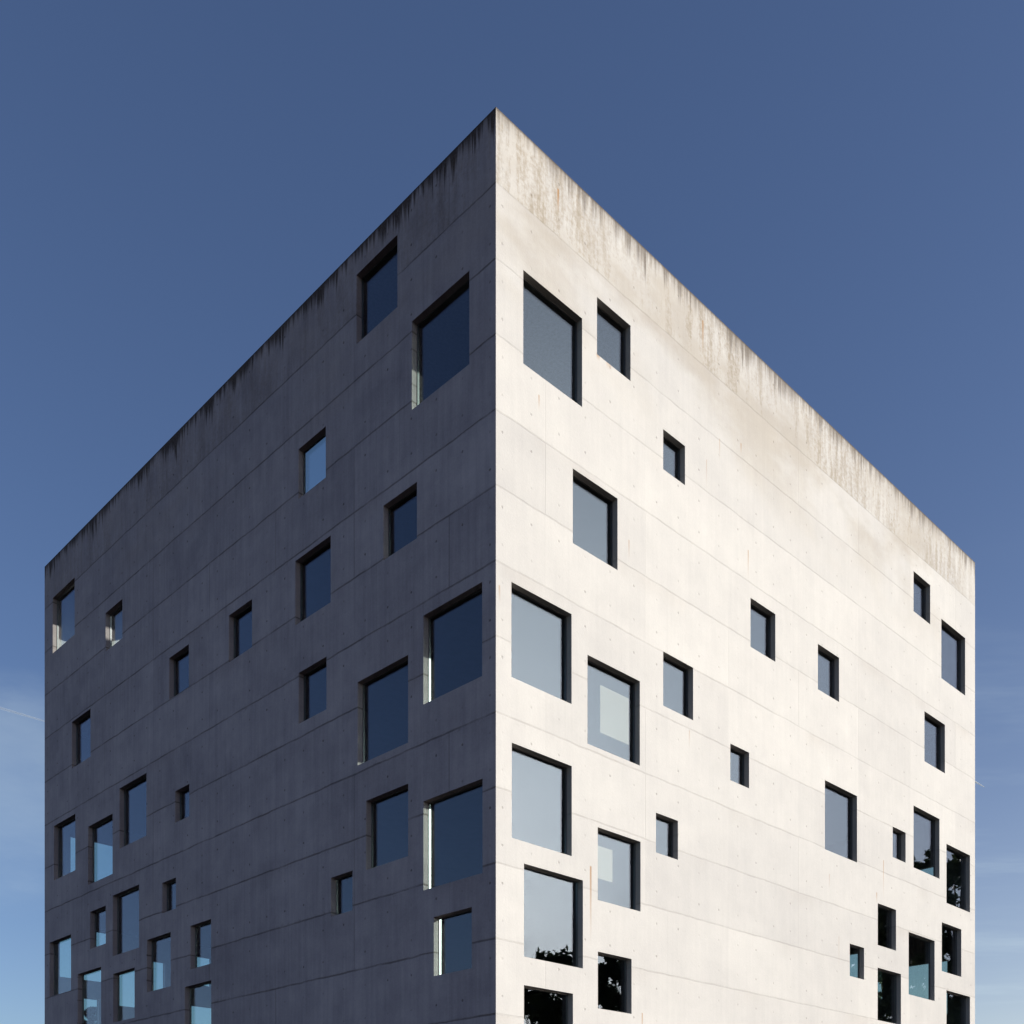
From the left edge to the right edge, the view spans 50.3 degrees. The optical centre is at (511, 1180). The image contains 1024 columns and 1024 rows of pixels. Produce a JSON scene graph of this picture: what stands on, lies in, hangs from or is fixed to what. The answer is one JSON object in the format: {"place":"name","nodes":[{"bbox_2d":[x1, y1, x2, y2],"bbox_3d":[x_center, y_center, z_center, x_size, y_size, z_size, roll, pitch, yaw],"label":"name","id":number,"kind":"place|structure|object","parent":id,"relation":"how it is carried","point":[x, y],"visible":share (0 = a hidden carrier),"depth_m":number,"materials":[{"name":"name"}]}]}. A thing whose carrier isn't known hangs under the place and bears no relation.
{"place":"outdoors","nodes":[
{"label":"outdoors","id":0,"kind":"place"},
{"bbox_2d":[84,1006,96,1023],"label":"broadleaf tree","id":1,"kind":"object","parent":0,"point":[90,1013],"visible":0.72,"depth_m":71.65,"materials":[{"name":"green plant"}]},
{"bbox_2d":[45,107,974,1023],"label":"concrete building","id":2,"kind":"structure","parent":0,"point":[575,625],"depth_m":41.74,"materials":[{"name":"concrete"}]},
{"bbox_2d":[54,937,70,994],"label":"window","id":3,"kind":"structure","parent":2,"relation":"in","point":[69,937],"depth_m":58.06,"materials":[{"name":"metal"}]},
{"bbox_2d":[57,583,74,648],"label":"window","id":4,"kind":"structure","parent":2,"relation":"in","point":[73,585],"depth_m":57.75,"materials":[{"name":"metal"}]},
{"bbox_2d":[58,818,74,877],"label":"window","id":5,"kind":"structure","parent":2,"relation":"in","point":[73,818],"depth_m":57.64,"materials":[{"name":"metal"}]},
{"bbox_2d":[59,931,104,981],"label":"window","id":6,"kind":"structure","parent":2,"relation":"in","point":[96,931],"depth_m":58.63,"materials":[{"name":"metal"}]},
{"bbox_2d":[76,714,89,765],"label":"window","id":7,"kind":"structure","parent":2,"relation":"in","point":[88,715],"depth_m":56.00,"materials":[{"name":"metal"}]},
{"bbox_2d":[82,969,100,1023],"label":"window","id":8,"kind":"structure","parent":2,"relation":"in","point":[99,969],"depth_m":55.48,"materials":[{"name":"metal"}]},
{"bbox_2d":[70,835,112,871],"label":"window","id":9,"kind":"structure","parent":2,"relation":"in","point":[70,835],"depth_m":59.05,"materials":[{"name":"metal"}]},
{"bbox_2d":[84,998,98,1023],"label":"window","id":10,"kind":"structure","parent":2,"relation":"in","point":[84,998],"depth_m":60.15,"materials":[{"name":"metal"}]},
{"bbox_2d":[94,908,105,947],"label":"window","id":11,"kind":"structure","parent":2,"relation":"in","point":[105,908],"depth_m":54.42,"materials":[{"name":"metal"}]},
{"bbox_2d":[92,817,112,882],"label":"window","id":12,"kind":"structure","parent":2,"relation":"in","point":[111,817],"depth_m":54.58,"materials":[{"name":"metal"}]},
{"bbox_2d":[110,605,121,647],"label":"window","id":13,"kind":"structure","parent":2,"relation":"in","point":[117,609],"depth_m":53.15,"materials":[{"name":"metal"}]},
{"bbox_2d":[118,969,134,1020],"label":"window","id":14,"kind":"structure","parent":2,"relation":"in","point":[134,969],"depth_m":52.57,"materials":[{"name":"metal"}]},
{"bbox_2d":[117,887,138,954],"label":"window","id":15,"kind":"structure","parent":2,"relation":"in","point":[138,887],"depth_m":52.58,"materials":[{"name":"metal"}]},
{"bbox_2d":[124,777,145,845],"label":"window","id":16,"kind":"structure","parent":2,"relation":"in","point":[145,777],"depth_m":52.06,"materials":[{"name":"metal"}]},
{"bbox_2d":[123,961,164,1007],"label":"window","id":17,"kind":"structure","parent":2,"relation":"in","point":[154,961],"depth_m":62.92,"materials":[{"name":"metal"}]},
{"bbox_2d":[151,934,170,990],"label":"window","id":18,"kind":"structure","parent":2,"relation":"in","point":[152,941],"depth_m":50.04,"materials":[{"name":"metal"}]},
{"bbox_2d":[167,880,175,910],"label":"window","id":19,"kind":"structure","parent":2,"relation":"in","point":[175,880],"depth_m":48.99,"materials":[{"name":"metal"}]},
{"bbox_2d":[174,649,188,695],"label":"window","id":20,"kind":"structure","parent":2,"relation":"in","point":[187,651],"depth_m":48.51,"materials":[{"name":"metal"}]},
{"bbox_2d":[180,788,188,819],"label":"window","id":21,"kind":"structure","parent":2,"relation":"in","point":[188,788],"depth_m":48.12,"materials":[{"name":"metal"}]},
{"bbox_2d":[189,982,210,1023],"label":"window","id":22,"kind":"structure","parent":2,"relation":"in","point":[210,982],"depth_m":47.49,"materials":[{"name":"metal"}]},
{"bbox_2d":[195,922,210,967],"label":"window","id":23,"kind":"structure","parent":2,"relation":"in","point":[208,922],"depth_m":47.13,"materials":[{"name":"metal"}]},
{"bbox_2d":[234,605,251,658],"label":"window","id":24,"kind":"structure","parent":2,"relation":"in","point":[249,607],"depth_m":44.84,"materials":[{"name":"metal"}]},
{"bbox_2d":[303,433,325,494],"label":"window","id":25,"kind":"structure","parent":2,"relation":"in","point":[304,453],"depth_m":41.20,"materials":[{"name":"metal"}]},
{"bbox_2d":[300,542,330,621],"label":"window","id":26,"kind":"structure","parent":2,"relation":"in","point":[329,543],"depth_m":41.35,"materials":[{"name":"metal"}]},
{"bbox_2d":[304,661,326,720],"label":"window","id":27,"kind":"structure","parent":2,"relation":"in","point":[325,663],"depth_m":41.20,"materials":[{"name":"metal"}]},
{"bbox_2d":[336,873,352,914],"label":"window","id":28,"kind":"structure","parent":2,"relation":"in","point":[352,873],"depth_m":39.69,"materials":[{"name":"metal"}]},
{"bbox_2d":[362,244,396,338],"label":"window","id":29,"kind":"structure","parent":2,"relation":"in","point":[395,246],"depth_m":38.53,"materials":[{"name":"metal"}]},
{"bbox_2d":[363,660,407,762],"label":"window","id":30,"kind":"structure","parent":2,"relation":"in","point":[405,662],"depth_m":38.55,"materials":[{"name":"metal"}]},
{"bbox_2d":[371,788,407,867],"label":"window","id":31,"kind":"structure","parent":2,"relation":"in","point":[405,789],"depth_m":38.19,"materials":[{"name":"metal"}]},
{"bbox_2d":[388,489,416,556],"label":"window","id":32,"kind":"structure","parent":2,"relation":"in","point":[389,510],"depth_m":37.50,"materials":[{"name":"metal"}]},
{"bbox_2d":[417,280,468,404],"bbox_3d":[-2.150,-27.080,35.424,0.082,2.930,2.838,0,0,-44],"label":"window","id":33,"kind":"structure","parent":2,"relation":"in","point":[466,283],"depth_m":36.23,"materials":[{"name":"metal"}]},
{"bbox_2d":[428,588,481,701],"bbox_3d":[-1.735,-17.088,34.998,0.082,2.911,2.833,0,0,-44],"label":"window","id":34,"kind":"structure","parent":2,"relation":"in","point":[429,619],"depth_m":35.98,"materials":[{"name":"metal"}]},
{"bbox_2d":[439,910,471,974],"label":"window","id":35,"kind":"structure","parent":2,"relation":"in","point":[469,910],"depth_m":35.59,"materials":[{"name":"metal"}]},
{"bbox_2d":[429,782,482,888],"bbox_3d":[-1.728,-10.985,34.990,0.082,2.918,2.846,0,0,-44],"label":"window","id":36,"kind":"structure","parent":2,"relation":"in","point":[474,786],"depth_m":35.97,"materials":[{"name":"metal"}]},
{"bbox_2d":[511,587,566,701],"bbox_3d":[0.788,-17.087,34.980,2.756,2.943,0.082,0,0,-44],"label":"window","id":37,"kind":"structure","parent":2,"relation":"in","point":[565,618],"depth_m":35.91,"materials":[{"name":"metal"}]},
{"bbox_2d":[512,747,566,854],"bbox_3d":[0.797,-12.105,34.983,2.748,2.947,0.082,0,0,-44],"label":"window","id":38,"kind":"structure","parent":2,"relation":"in","point":[516,749],"depth_m":35.91,"materials":[{"name":"metal"}]},
{"bbox_2d":[524,987,567,1023],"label":"window","id":39,"kind":"structure","parent":2,"relation":"in","point":[524,987],"depth_m":35.92,"materials":[{"name":"metal"}]},
{"bbox_2d":[523,278,576,402],"bbox_3d":[1.158,-27.074,35.344,2.753,2.929,0.082,0,0,-44],"label":"window","id":40,"kind":"structure","parent":2,"relation":"in","point":[526,282],"depth_m":36.10,"materials":[{"name":"metal"}]},
{"bbox_2d":[524,867,577,966],"bbox_3d":[1.184,-8.478,35.368,2.760,2.912,0.082,0,0,-44],"label":"window","id":41,"kind":"structure","parent":2,"relation":"in","point":[576,882],"depth_m":36.29,"materials":[{"name":"metal"}]},
{"bbox_2d":[573,475,612,566],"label":"window","id":42,"kind":"structure","parent":2,"relation":"in","point":[611,502],"depth_m":37.54,"materials":[{"name":"metal"}]},
{"bbox_2d":[587,659,634,762],"bbox_3d":[3.318,-16.017,37.461,2.753,2.953,0.082,0,0,-44],"label":"window","id":43,"kind":"structure","parent":2,"relation":"in","point":[614,707],"depth_m":37.73,"materials":[{"name":"metal"}]},
{"bbox_2d":[597,305,625,376],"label":"window","id":44,"kind":"structure","parent":2,"relation":"in","point":[624,330],"depth_m":38.03,"materials":[{"name":"metal"}]},
{"bbox_2d":[598,954,626,1012],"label":"window","id":45,"kind":"structure","parent":2,"relation":"in","point":[625,961],"depth_m":38.09,"materials":[{"name":"metal"}]},
{"bbox_2d":[598,831,635,909],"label":"window","id":46,"kind":"structure","parent":2,"relation":"in","point":[605,856],"depth_m":37.48,"materials":[{"name":"metal"}]},
{"bbox_2d":[656,816,672,857],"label":"window","id":47,"kind":"structure","parent":2,"relation":"in","point":[656,816],"depth_m":39.92,"materials":[{"name":"metal"}]},
{"bbox_2d":[663,436,679,480],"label":"window","id":48,"kind":"structure","parent":2,"relation":"in","point":[664,438],"depth_m":40.23,"materials":[{"name":"metal"}]},
{"bbox_2d":[663,656,687,717],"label":"window","id":49,"kind":"structure","parent":2,"relation":"in","point":[665,658],"depth_m":40.58,"materials":[{"name":"metal"}]},
{"bbox_2d":[730,747,743,785],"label":"window","id":50,"kind":"structure","parent":2,"relation":"in","point":[742,754],"depth_m":43.17,"materials":[{"name":"metal"}]},
{"bbox_2d":[751,604,770,658],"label":"window","id":51,"kind":"structure","parent":2,"relation":"in","point":[752,605],"depth_m":44.48,"materials":[{"name":"metal"}]},
{"bbox_2d":[818,649,834,698],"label":"window","id":52,"kind":"structure","parent":2,"relation":"in","point":[820,651],"depth_m":48.09,"materials":[{"name":"metal"}]},
{"bbox_2d":[825,784,852,860],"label":"window","id":53,"kind":"structure","parent":2,"relation":"in","point":[825,784],"depth_m":49.20,"materials":[{"name":"metal"}]},
{"bbox_2d":[850,946,859,977],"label":"window","id":54,"kind":"structure","parent":2,"relation":"in","point":[850,946],"depth_m":49.66,"materials":[{"name":"metal"}]},
{"bbox_2d":[878,906,891,948],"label":"window","id":55,"kind":"structure","parent":2,"relation":"in","point":[878,906],"depth_m":51.83,"materials":[{"name":"metal"}]},
{"bbox_2d":[878,970,896,1023],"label":"window","id":56,"kind":"structure","parent":2,"relation":"in","point":[878,970],"depth_m":52.18,"materials":[{"name":"metal"}]},
{"bbox_2d":[893,830,900,859],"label":"window","id":57,"kind":"structure","parent":2,"relation":"in","point":[893,830],"depth_m":52.53,"materials":[{"name":"metal"}]},
{"bbox_2d":[909,934,929,999],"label":"window","id":58,"kind":"structure","parent":2,"relation":"in","point":[909,934],"depth_m":54.74,"materials":[{"name":"metal"}]},
{"bbox_2d":[914,577,925,620],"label":"window","id":59,"kind":"structure","parent":2,"relation":"in","point":[915,579],"depth_m":54.38,"materials":[{"name":"metal"}]},
{"bbox_2d":[914,809,934,876],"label":"window","id":60,"kind":"structure","parent":2,"relation":"in","point":[914,809],"depth_m":55.12,"materials":[{"name":"metal"}]},
{"bbox_2d":[910,960,947,1013],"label":"window","id":61,"kind":"structure","parent":2,"relation":"in","point":[944,960],"depth_m":58.73,"materials":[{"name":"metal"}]},
{"bbox_2d":[924,715,940,770],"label":"window","id":62,"kind":"structure","parent":2,"relation":"in","point":[939,726],"depth_m":55.54,"materials":[{"name":"metal"}]},
{"bbox_2d":[942,925,956,975],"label":"window","id":63,"kind":"structure","parent":2,"relation":"in","point":[942,925],"depth_m":56.92,"materials":[{"name":"metal"}]},
{"bbox_2d":[941,624,960,691],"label":"window","id":64,"kind":"structure","parent":2,"relation":"in","point":[943,626],"depth_m":57.26,"materials":[{"name":"metal"}]},
{"bbox_2d":[946,847,965,910],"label":"window","id":65,"kind":"structure","parent":2,"relation":"in","point":[946,847],"depth_m":57.68,"materials":[{"name":"metal"}]},
{"bbox_2d":[946,992,965,1023],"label":"window","id":66,"kind":"structure","parent":2,"relation":"in","point":[946,992],"depth_m":57.68,"materials":[{"name":"metal"}]},
{"bbox_2d":[0,0,1023,1023],"label":"sky","id":67,"kind":"structure","parent":0,"point":[839,183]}
]}

